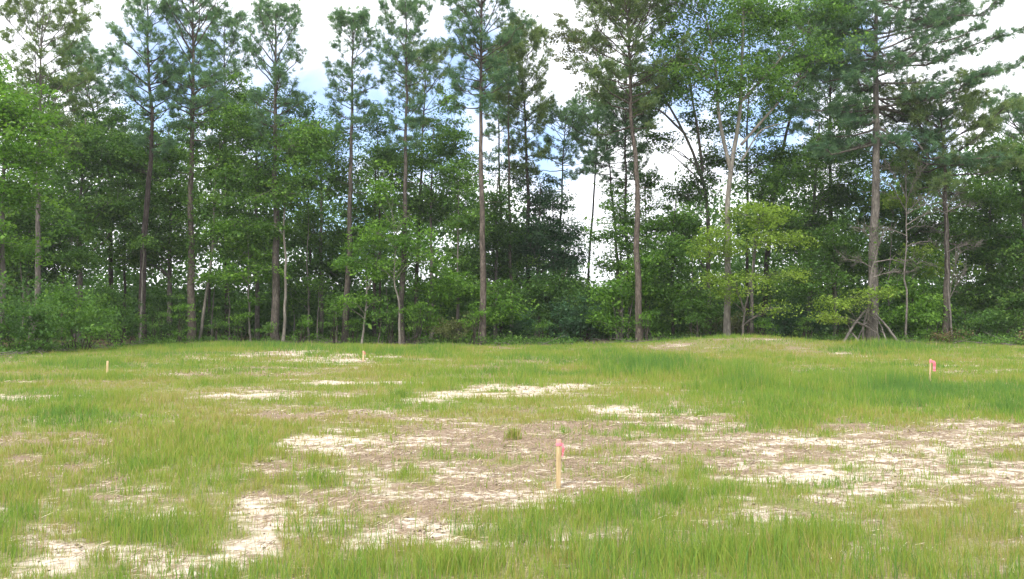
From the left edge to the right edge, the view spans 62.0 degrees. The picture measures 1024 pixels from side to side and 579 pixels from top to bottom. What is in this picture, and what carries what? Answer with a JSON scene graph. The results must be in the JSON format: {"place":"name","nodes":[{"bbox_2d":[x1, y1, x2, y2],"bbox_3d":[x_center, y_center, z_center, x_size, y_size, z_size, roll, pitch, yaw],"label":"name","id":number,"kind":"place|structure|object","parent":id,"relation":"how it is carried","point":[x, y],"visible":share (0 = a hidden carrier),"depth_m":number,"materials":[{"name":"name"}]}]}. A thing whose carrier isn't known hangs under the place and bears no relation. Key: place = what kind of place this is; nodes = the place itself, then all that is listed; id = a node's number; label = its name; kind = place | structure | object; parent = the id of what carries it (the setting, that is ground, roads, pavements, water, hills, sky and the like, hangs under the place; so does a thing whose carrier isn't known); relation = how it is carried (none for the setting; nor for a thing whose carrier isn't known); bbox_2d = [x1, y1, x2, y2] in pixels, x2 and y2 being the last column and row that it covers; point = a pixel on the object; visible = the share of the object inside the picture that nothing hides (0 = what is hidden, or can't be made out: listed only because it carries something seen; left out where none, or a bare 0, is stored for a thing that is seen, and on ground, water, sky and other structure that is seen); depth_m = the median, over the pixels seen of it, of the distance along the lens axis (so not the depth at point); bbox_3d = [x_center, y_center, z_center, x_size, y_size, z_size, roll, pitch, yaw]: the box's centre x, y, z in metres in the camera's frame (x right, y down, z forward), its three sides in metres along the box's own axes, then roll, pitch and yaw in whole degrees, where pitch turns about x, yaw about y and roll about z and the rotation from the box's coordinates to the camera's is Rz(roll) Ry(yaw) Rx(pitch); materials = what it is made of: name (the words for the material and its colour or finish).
{"place":"outdoors","nodes":[
{"label":"outdoors","id":0,"kind":"place"},
{"bbox_2d":[0,333,1023,578],"bbox_3d":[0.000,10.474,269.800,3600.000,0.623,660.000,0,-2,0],"label":"ground","id":1,"kind":"structure","parent":0,"point":[518,485],"depth_m":9.05,"materials":[{"name":"beige sand"}]},
{"bbox_2d":[0,50,89,346],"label":"broadleaf tree","id":2,"kind":"object","parent":1,"relation":"on","point":[20,150],"visible":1,"depth_m":41.07,"materials":[{"name":"green plant"}]},
{"bbox_2d":[0,274,94,353],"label":"shrub","id":3,"kind":"object","parent":1,"relation":"on","point":[37,316],"visible":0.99,"depth_m":37.29,"materials":[{"name":"green plant"}]},
{"bbox_2d":[0,0,103,339],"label":"pine tree","id":4,"kind":"object","parent":1,"relation":"on","point":[69,27],"visible":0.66,"depth_m":47.19,"materials":[{"name":"green plant"}]},
{"bbox_2d":[0,187,107,338],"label":"broadleaf tree","id":5,"kind":"object","parent":1,"relation":"on","point":[24,221],"visible":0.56,"depth_m":51.76,"materials":[{"name":"green plant"}]},
{"bbox_2d":[1,66,106,339],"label":"broadleaf tree","id":6,"kind":"object","parent":1,"relation":"on","point":[88,113],"visible":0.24,"depth_m":60.13,"materials":[{"name":"green plant"}]},
{"bbox_2d":[25,269,127,349],"bbox_3d":[-20.881,1.018,40.747,4.780,3.979,4.669,1,-2,-23],"label":"shrub","id":7,"kind":"object","parent":1,"relation":"on","point":[88,310],"visible":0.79,"depth_m":40.80,"materials":[{"name":"green plant"}]},
{"bbox_2d":[44,35,137,340],"bbox_3d":[-30.843,-7.399,62.051,6.058,22.362,5.683,-1,-2,24],"label":"pine tree","id":8,"kind":"object","parent":1,"relation":"on","point":[77,50],"visible":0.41,"depth_m":61.92,"materials":[{"name":"green plant"}]},
{"bbox_2d":[9,103,173,341],"bbox_3d":[-28.479,-4.368,57.432,11.168,15.939,9.235,0,-2,0],"label":"broadleaf tree","id":9,"kind":"object","parent":1,"relation":"on","point":[107,203],"visible":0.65,"depth_m":56.67,"materials":[{"name":"green plant"}]},
{"bbox_2d":[82,280,153,345],"bbox_3d":[-21.642,1.340,45.789,4.004,3.719,4.442,0,-2,0],"label":"shrub","id":10,"kind":"object","parent":1,"relation":"on","point":[129,320],"visible":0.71,"depth_m":45.83,"materials":[{"name":"green leaves"},{"name":"dark bark"}]},
{"bbox_2d":[90,96,165,340],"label":"broadleaf tree","id":11,"kind":"object","parent":1,"relation":"on","point":[116,111],"visible":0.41,"depth_m":61.02,"materials":[{"name":"green plant"}]},
{"bbox_2d":[125,230,166,341],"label":"sapling","id":12,"kind":"object","parent":1,"relation":"on","point":[141,241],"visible":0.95,"depth_m":52.15,"materials":[{"name":"green plant"}]},
{"bbox_2d":[102,0,196,341],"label":"pine tree","id":13,"kind":"object","parent":1,"relation":"on","point":[145,24],"visible":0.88,"depth_m":53.06,"materials":[{"name":"green plant"}]},
{"bbox_2d":[140,307,171,340],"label":"shrub","id":14,"kind":"object","parent":1,"relation":"on","point":[166,314],"visible":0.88,"depth_m":52.41,"materials":[{"name":"green plant"}]},
{"bbox_2d":[91,124,228,337],"bbox_3d":[-24.493,-3.943,59.451,9.360,15.217,7.462,-1,-2,29],"label":"broadleaf tree","id":15,"kind":"object","parent":1,"relation":"on","point":[173,247],"visible":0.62,"depth_m":58.60,"materials":[{"name":"green plant"}]},
{"bbox_2d":[137,276,199,339],"bbox_3d":[-22.223,1.302,54.960,4.048,4.428,3.913,1,-2,-18],"label":"shrub","id":16,"kind":"object","parent":1,"relation":"on","point":[159,299],"visible":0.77,"depth_m":54.70,"materials":[{"name":"green plant"}]},
{"bbox_2d":[167,295,200,341],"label":"shrub","id":17,"kind":"object","parent":1,"relation":"on","point":[179,334],"visible":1,"depth_m":52.34,"materials":[{"name":"green plant"}]},
{"bbox_2d":[151,0,230,340],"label":"pine tree","id":18,"kind":"object","parent":1,"relation":"on","point":[205,80],"visible":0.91,"depth_m":54.00,"materials":[{"name":"green plant"}]},
{"bbox_2d":[149,69,280,337],"bbox_3d":[-21.885,-6.139,62.747,9.155,19.862,5.586,1,-2,-23],"label":"broadleaf tree","id":19,"kind":"object","parent":1,"relation":"on","point":[239,93],"visible":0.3,"depth_m":62.09,"materials":[{"name":"green plant"}]},
{"bbox_2d":[171,99,273,339],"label":"broadleaf tree","id":20,"kind":"object","parent":1,"relation":"on","point":[224,173],"visible":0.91,"depth_m":54.40,"materials":[{"name":"green plant"}]},
{"bbox_2d":[196,298,250,339],"bbox_3d":[-20.313,2.127,59.856,3.862,3.135,4.510,2,-3,-45],"label":"shrub","id":21,"kind":"object","parent":1,"relation":"on","point":[219,313],"visible":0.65,"depth_m":59.73,"materials":[{"name":"green plant"}]},
{"bbox_2d":[194,7,261,335],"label":"pine tree","id":22,"kind":"object","parent":1,"relation":"on","point":[231,35],"visible":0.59,"depth_m":63.13,"materials":[{"name":"green plant"}]},
{"bbox_2d":[193,213,295,341],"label":"understorey tree","id":23,"kind":"object","parent":1,"relation":"on","point":[252,260],"visible":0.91,"depth_m":53.98,"materials":[{"name":"green plant"}]},
{"bbox_2d":[228,0,316,341],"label":"pine tree","id":24,"kind":"object","parent":1,"relation":"on","point":[278,76],"visible":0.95,"depth_m":53.94,"materials":[{"name":"green plant"}]},
{"bbox_2d":[202,94,353,340],"bbox_3d":[-17.502,-5.098,61.070,9.518,17.631,8.793,-1,-2,26],"label":"broadleaf tree","id":25,"kind":"object","parent":1,"relation":"on","point":[257,311],"visible":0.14,"depth_m":60.83,"materials":[{"name":"green plant"}]},
{"bbox_2d":[237,114,348,341],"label":"broadleaf tree","id":26,"kind":"object","parent":1,"relation":"on","point":[303,149],"visible":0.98,"depth_m":53.24,"materials":[{"name":"green plant"}]},
{"bbox_2d":[253,85,357,335],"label":"broadleaf tree","id":27,"kind":"object","parent":1,"relation":"on","point":[293,111],"visible":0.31,"depth_m":62.99,"materials":[{"name":"green plant"}]},
{"bbox_2d":[280,201,336,340],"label":"understorey tree","id":28,"kind":"object","parent":1,"relation":"on","point":[308,220],"visible":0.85,"depth_m":57.38,"materials":[{"name":"green plant"}]},
{"bbox_2d":[295,272,339,339],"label":"sapling","id":29,"kind":"object","parent":1,"relation":"on","point":[313,281],"visible":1,"depth_m":56.40,"materials":[{"name":"green plant"}]},
{"bbox_2d":[287,317,350,339],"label":"shrub","id":30,"kind":"object","parent":1,"relation":"on","point":[314,321],"visible":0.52,"depth_m":61.68,"materials":[{"name":"green plant"}]},
{"bbox_2d":[279,110,374,336],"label":"broadleaf tree","id":31,"kind":"object","parent":1,"relation":"on","point":[316,241],"visible":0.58,"depth_m":60.77,"materials":[{"name":"green plant"}]},
{"bbox_2d":[315,300,345,343],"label":"shrub","id":32,"kind":"object","parent":1,"relation":"on","point":[334,324],"visible":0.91,"depth_m":52.93,"materials":[{"name":"green plant"}]},
{"bbox_2d":[321,4,388,342],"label":"pine tree","id":33,"kind":"object","parent":1,"relation":"on","point":[342,16],"visible":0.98,"depth_m":54.09,"materials":[{"name":"green plant"}]},
{"bbox_2d":[325,233,408,342],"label":"understorey tree","id":34,"kind":"object","parent":1,"relation":"on","point":[347,261],"visible":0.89,"depth_m":51.92,"materials":[{"name":"green plant"}]},
{"bbox_2d":[354,306,405,342],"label":"sapling","id":35,"kind":"object","parent":1,"relation":"on","point":[381,315],"visible":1,"depth_m":51.43,"materials":[{"name":"green plant"}]},
{"bbox_2d":[354,99,407,335],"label":"broadleaf tree","id":36,"kind":"object","parent":1,"relation":"on","point":[382,125],"visible":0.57,"depth_m":62.24,"materials":[{"name":"green plant"}]},
{"bbox_2d":[317,137,447,336],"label":"broadleaf tree","id":37,"kind":"object","parent":1,"relation":"on","point":[372,213],"visible":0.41,"depth_m":62.92,"materials":[{"name":"green plant"}]},
{"bbox_2d":[343,159,455,344],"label":"understorey tree","id":38,"kind":"object","parent":1,"relation":"on","point":[403,239],"visible":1,"depth_m":51.17,"materials":[{"name":"green plant"}]},
{"bbox_2d":[370,0,442,344],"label":"pine tree","id":39,"kind":"object","parent":1,"relation":"on","point":[407,9],"visible":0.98,"depth_m":52.07,"materials":[{"name":"green plant"}]},
{"bbox_2d":[354,118,478,340],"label":"broadleaf tree","id":40,"kind":"object","parent":1,"relation":"on","point":[445,146],"visible":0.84,"depth_m":60.01,"materials":[{"name":"green plant"}]},
{"bbox_2d":[394,299,438,343],"bbox_3d":[-5.707,1.964,51.549,2.842,2.822,1.927,0,-2,0],"label":"shrub","id":41,"kind":"object","parent":1,"relation":"on","point":[420,322],"visible":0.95,"depth_m":51.46,"materials":[{"name":"green plant"}]},
{"bbox_2d":[389,36,459,339],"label":"pine tree","id":42,"kind":"object","parent":1,"relation":"on","point":[443,51],"visible":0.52,"depth_m":64.12,"materials":[{"name":"green plant"}]},
{"bbox_2d":[388,263,479,339],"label":"understorey tree","id":43,"kind":"object","parent":1,"relation":"on","point":[447,282],"visible":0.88,"depth_m":52.07,"materials":[{"name":"green plant"}]},
{"bbox_2d":[418,311,487,342],"bbox_3d":[-3.507,2.348,51.381,3.601,2.084,3.446,1,-2,-34],"label":"shrub","id":44,"kind":"object","parent":1,"relation":"on","point":[446,331],"visible":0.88,"depth_m":50.99,"materials":[{"name":"green plant"}]},
{"bbox_2d":[427,85,486,339],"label":"broadleaf tree","id":45,"kind":"object","parent":1,"relation":"on","point":[449,110],"visible":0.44,"depth_m":62.31,"materials":[{"name":"green plant"}]},
{"bbox_2d":[424,154,495,334],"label":"broadleaf tree","id":46,"kind":"object","parent":1,"relation":"on","point":[464,219],"visible":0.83,"depth_m":54.40,"materials":[{"name":"green plant"}]},
{"bbox_2d":[456,300,490,345],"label":"shrub","id":47,"kind":"object","parent":1,"relation":"on","point":[477,314],"visible":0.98,"depth_m":49.94,"materials":[{"name":"green plant"}]},
{"bbox_2d":[432,0,540,344],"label":"pine tree","id":48,"kind":"object","parent":1,"relation":"on","point":[466,43],"visible":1,"depth_m":50.42,"materials":[{"name":"green plant"}]},
{"bbox_2d":[444,177,548,337],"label":"broadleaf tree","id":49,"kind":"object","parent":1,"relation":"on","point":[495,235],"visible":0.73,"depth_m":57.87,"materials":[{"name":"green plant"}]},
{"bbox_2d":[476,51,518,337],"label":"pine tree","id":50,"kind":"object","parent":1,"relation":"on","point":[489,131],"visible":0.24,"depth_m":66.24,"materials":[{"name":"green plant"}]},
{"bbox_2d":[462,274,538,337],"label":"understorey tree","id":51,"kind":"object","parent":1,"relation":"on","point":[495,292],"visible":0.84,"depth_m":52.21,"materials":[{"name":"green plant"}]},
{"bbox_2d":[483,31,533,338],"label":"pine tree","id":52,"kind":"object","parent":1,"relation":"on","point":[517,51],"visible":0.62,"depth_m":58.07,"materials":[{"name":"green plant"}]},
{"bbox_2d":[0,330,1020,357],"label":"fallen twigs","id":53,"kind":"object","parent":1,"relation":"on","point":[908,341],"visible":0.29,"depth_m":49.77,"materials":[{"name":"brown wood"}]},
{"bbox_2d":[0,333,1023,578],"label":"grass","id":54,"kind":"structure","parent":1,"relation":"on","point":[794,397],"depth_m":9.88,"materials":[{"name":"green plant"}]},
{"bbox_2d":[0,102,1023,339],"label":"distant wood","id":55,"kind":"object","parent":1,"relation":"on","point":[266,305],"visible":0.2,"depth_m":67.89,"materials":[{"name":"green plant"}]},
{"bbox_2d":[0,323,1023,354],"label":"undergrowth","id":56,"kind":"object","parent":1,"relation":"on","point":[830,337],"visible":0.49,"depth_m":51.02,"materials":[{"name":"green plant"}]},
{"bbox_2d":[0,363,1023,578],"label":"soil clods","id":57,"kind":"object","parent":1,"relation":"on","point":[239,526],"visible":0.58,"depth_m":8.79,"materials":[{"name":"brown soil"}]},
{"bbox_2d":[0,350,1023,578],"bbox_3d":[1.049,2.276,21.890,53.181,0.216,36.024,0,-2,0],"label":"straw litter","id":58,"kind":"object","parent":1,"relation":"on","point":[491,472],"visible":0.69,"depth_m":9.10,"materials":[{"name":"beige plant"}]},
{"bbox_2d":[483,8,556,339],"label":"pine tree","id":59,"kind":"object","parent":1,"relation":"on","point":[536,34],"visible":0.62,"depth_m":59.98,"materials":[{"name":"green plant"}]},
{"bbox_2d":[504,305,544,341],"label":"shrub","id":60,"kind":"object","parent":1,"relation":"on","point":[520,328],"visible":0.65,"depth_m":53.51,"materials":[{"name":"green plant"}]},
{"bbox_2d":[471,148,585,338],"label":"broadleaf tree","id":61,"kind":"object","parent":1,"relation":"on","point":[517,181],"visible":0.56,"depth_m":63.03,"materials":[{"name":"green plant"}]},
{"bbox_2d":[494,177,610,338],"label":"broadleaf tree","id":62,"kind":"object","parent":1,"relation":"on","point":[548,236],"visible":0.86,"depth_m":59.66,"materials":[{"name":"green plant"}]},
{"bbox_2d":[505,266,603,337],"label":"broadleaf tree","id":63,"kind":"object","parent":1,"relation":"on","point":[554,291],"visible":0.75,"depth_m":56.08,"materials":[{"name":"green plant"}]},
{"bbox_2d":[518,89,601,329],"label":"pine tree","id":64,"kind":"object","parent":1,"relation":"on","point":[563,112],"visible":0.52,"depth_m":63.60,"materials":[{"name":"green plant"}]},
{"bbox_2d":[556,439,564,487],"bbox_3d":[0.453,1.718,8.042,0.071,0.606,0.048,1,-1,-26],"label":"survey stake","id":65,"kind":"object","parent":1,"relation":"on","point":[559,444],"visible":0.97,"depth_m":8.04,"materials":[{"name":"brown wood"}]},
{"bbox_2d":[540,292,616,342],"bbox_3d":[4.161,1.818,54.012,5.267,3.356,3.961,0,-2,0],"label":"shrub","id":66,"kind":"object","parent":1,"relation":"on","point":[572,321],"visible":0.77,"depth_m":53.66,"materials":[{"name":"green plant"}]},
{"bbox_2d":[538,1,638,338],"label":"broadleaf tree","id":67,"kind":"object","parent":1,"relation":"on","point":[567,41],"visible":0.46,"depth_m":66.12,"materials":[{"name":"green plant"}]},
{"bbox_2d":[546,93,667,336],"bbox_3d":[6.769,-5.132,61.977,8.792,17.789,7.943,0,-2,0],"label":"pine tree","id":68,"kind":"object","parent":1,"relation":"on","point":[593,154],"visible":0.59,"depth_m":61.71,"materials":[{"name":"green plant"}]},
{"bbox_2d":[556,0,694,341],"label":"pine tree","id":69,"kind":"object","parent":1,"relation":"on","point":[597,37],"visible":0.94,"depth_m":50.78,"materials":[{"name":"green plant"}]},
{"bbox_2d":[594,49,657,340],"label":"pine tree","id":70,"kind":"object","parent":1,"relation":"on","point":[611,115],"visible":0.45,"depth_m":57.98,"materials":[{"name":"green plant"}]},
{"bbox_2d":[580,250,673,339],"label":"understorey tree","id":71,"kind":"object","parent":1,"relation":"on","point":[618,296],"visible":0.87,"depth_m":51.94,"materials":[{"name":"green plant"}]},
{"bbox_2d":[581,194,681,340],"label":"broadleaf tree","id":72,"kind":"object","parent":1,"relation":"on","point":[623,220],"visible":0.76,"depth_m":55.64,"materials":[{"name":"green plant"}]},
{"bbox_2d":[592,169,683,334],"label":"broadleaf tree","id":73,"kind":"object","parent":1,"relation":"on","point":[649,182],"visible":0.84,"depth_m":59.42,"materials":[{"name":"green plant"}]},
{"bbox_2d":[633,308,664,340],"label":"shrub","id":74,"kind":"object","parent":1,"relation":"on","point":[647,322],"visible":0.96,"depth_m":50.43,"materials":[{"name":"green plant"}]},
{"bbox_2d":[632,304,676,337],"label":"shrub","id":75,"kind":"object","parent":1,"relation":"on","point":[660,318],"visible":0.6,"depth_m":53.59,"materials":[{"name":"green plant"}]},
{"bbox_2d":[608,26,739,335],"bbox_3d":[10.710,-7.277,57.185,8.927,21.719,6.382,0,-2,0],"label":"broadleaf tree","id":76,"kind":"object","parent":1,"relation":"on","point":[688,192],"visible":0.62,"depth_m":57.21,"materials":[{"name":"green plant"}]},
{"bbox_2d":[623,196,731,338],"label":"broadleaf tree","id":77,"kind":"object","parent":1,"relation":"on","point":[673,296],"visible":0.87,"depth_m":52.84,"materials":[{"name":"green plant"}]},
{"bbox_2d":[683,311,750,336],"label":"shrub","id":78,"kind":"object","parent":1,"relation":"on","point":[738,326],"visible":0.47,"depth_m":53.71,"materials":[{"name":"green plant"}]},
{"bbox_2d":[671,1,813,334],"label":"broadleaf tree","id":79,"kind":"object","parent":1,"relation":"on","point":[776,152],"visible":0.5,"depth_m":57.92,"materials":[{"name":"green plant"}]},
{"bbox_2d":[618,0,877,335],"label":"broadleaf tree","id":80,"kind":"object","parent":1,"relation":"on","point":[778,14],"visible":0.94,"depth_m":50.18,"materials":[{"name":"green plant"}]},
{"bbox_2d":[684,198,822,334],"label":"dogwood tree","id":81,"kind":"object","parent":1,"relation":"on","point":[785,237],"visible":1,"depth_m":48.55,"materials":[{"name":"green plant"}]},
{"bbox_2d":[712,156,838,336],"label":"broadleaf tree","id":82,"kind":"object","parent":1,"relation":"on","point":[778,187],"visible":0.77,"depth_m":54.35,"materials":[{"name":"green plant"}]},
{"bbox_2d":[747,296,843,337],"bbox_3d":[18.096,1.958,55.192,6.490,3.073,5.774,0,-2,0],"label":"shrub","id":83,"kind":"object","parent":1,"relation":"on","point":[791,320],"visible":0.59,"depth_m":54.46,"materials":[{"name":"green plant"}]},
{"bbox_2d":[755,0,850,335],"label":"pine tree","id":84,"kind":"object","parent":1,"relation":"on","point":[794,126],"visible":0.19,"depth_m":59.96,"materials":[{"name":"green plant"}]},
{"bbox_2d":[757,217,868,335],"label":"broadleaf tree","id":85,"kind":"object","parent":1,"relation":"on","point":[823,254],"visible":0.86,"depth_m":54.28,"materials":[{"name":"green plant"}]},
{"bbox_2d":[751,92,902,338],"bbox_3d":[21.861,-5.292,60.123,11.276,17.946,8.603,0,-2,0],"label":"broadleaf tree","id":86,"kind":"object","parent":1,"relation":"on","point":[838,195],"visible":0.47,"depth_m":59.24,"materials":[{"name":"green plant"}]},
{"bbox_2d":[785,0,888,335],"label":"pine tree","id":87,"kind":"object","parent":1,"relation":"on","point":[831,89],"visible":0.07,"depth_m":63.98,"materials":[{"name":"green plant"}]},
{"bbox_2d":[806,285,907,339],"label":"dogwood tree","id":88,"kind":"object","parent":1,"relation":"on","point":[835,316],"visible":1,"depth_m":48.25,"materials":[{"name":"green plant"}]},
{"bbox_2d":[836,216,940,340],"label":"tree","id":89,"kind":"object","parent":1,"relation":"on","point":[879,242],"visible":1,"depth_m":48.95,"materials":[{"name":"green plant"}]},
{"bbox_2d":[783,0,1023,341],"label":"pine tree","id":90,"kind":"object","parent":1,"relation":"on","point":[940,17],"visible":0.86,"depth_m":49.66,"materials":[{"name":"green plant"}]},
{"bbox_2d":[844,129,982,322],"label":"broadleaf tree","id":91,"kind":"object","parent":1,"relation":"on","point":[884,250],"visible":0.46,"depth_m":57.55,"materials":[{"name":"green plant"}]},
{"bbox_2d":[869,189,962,336],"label":"understorey tree","id":92,"kind":"object","parent":1,"relation":"on","point":[886,200],"visible":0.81,"depth_m":51.62,"materials":[{"name":"green plant"}]},
{"bbox_2d":[867,150,965,339],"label":"dead tree","id":93,"kind":"object","parent":1,"relation":"on","point":[929,240],"visible":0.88,"depth_m":49.58,"materials":[{"name":"grey wood"}]},
{"bbox_2d":[878,251,968,338],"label":"understorey tree","id":94,"kind":"object","parent":1,"relation":"on","point":[914,307],"visible":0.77,"depth_m":50.96,"materials":[{"name":"green plant"}]},
{"bbox_2d":[860,65,1023,337],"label":"pine tree","id":95,"kind":"object","parent":1,"relation":"on","point":[970,101],"visible":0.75,"depth_m":49.09,"materials":[{"name":"green plant"}]},
{"bbox_2d":[914,178,985,334],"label":"dead tree","id":96,"kind":"object","parent":1,"relation":"on","point":[956,256],"visible":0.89,"depth_m":49.10,"materials":[{"name":"plant"}]},
{"bbox_2d":[923,170,1023,336],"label":"broadleaf tree","id":97,"kind":"object","parent":1,"relation":"on","point":[987,218],"visible":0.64,"depth_m":53.49,"materials":[{"name":"green plant"}]},
{"bbox_2d":[950,296,1023,339],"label":"shrub","id":98,"kind":"object","parent":1,"relation":"on","point":[1007,325],"visible":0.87,"depth_m":49.60,"materials":[{"name":"green plant"}]},
{"bbox_2d":[957,131,1023,334],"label":"broadleaf tree","id":99,"kind":"object","parent":1,"relation":"on","point":[1014,241],"visible":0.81,"depth_m":50.30,"materials":[{"name":"green plant"}]},
{"bbox_2d":[972,83,1023,192],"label":"pine tree","id":100,"kind":"object","parent":1,"relation":"on","point":[1017,116],"visible":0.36,"depth_m":57.71,"materials":[{"name":"green plant"}]},
{"bbox_2d":[0,0,1023,290],"label":"sky","id":101,"kind":"structure","parent":0,"point":[316,34],"materials":[{"name":"white"}]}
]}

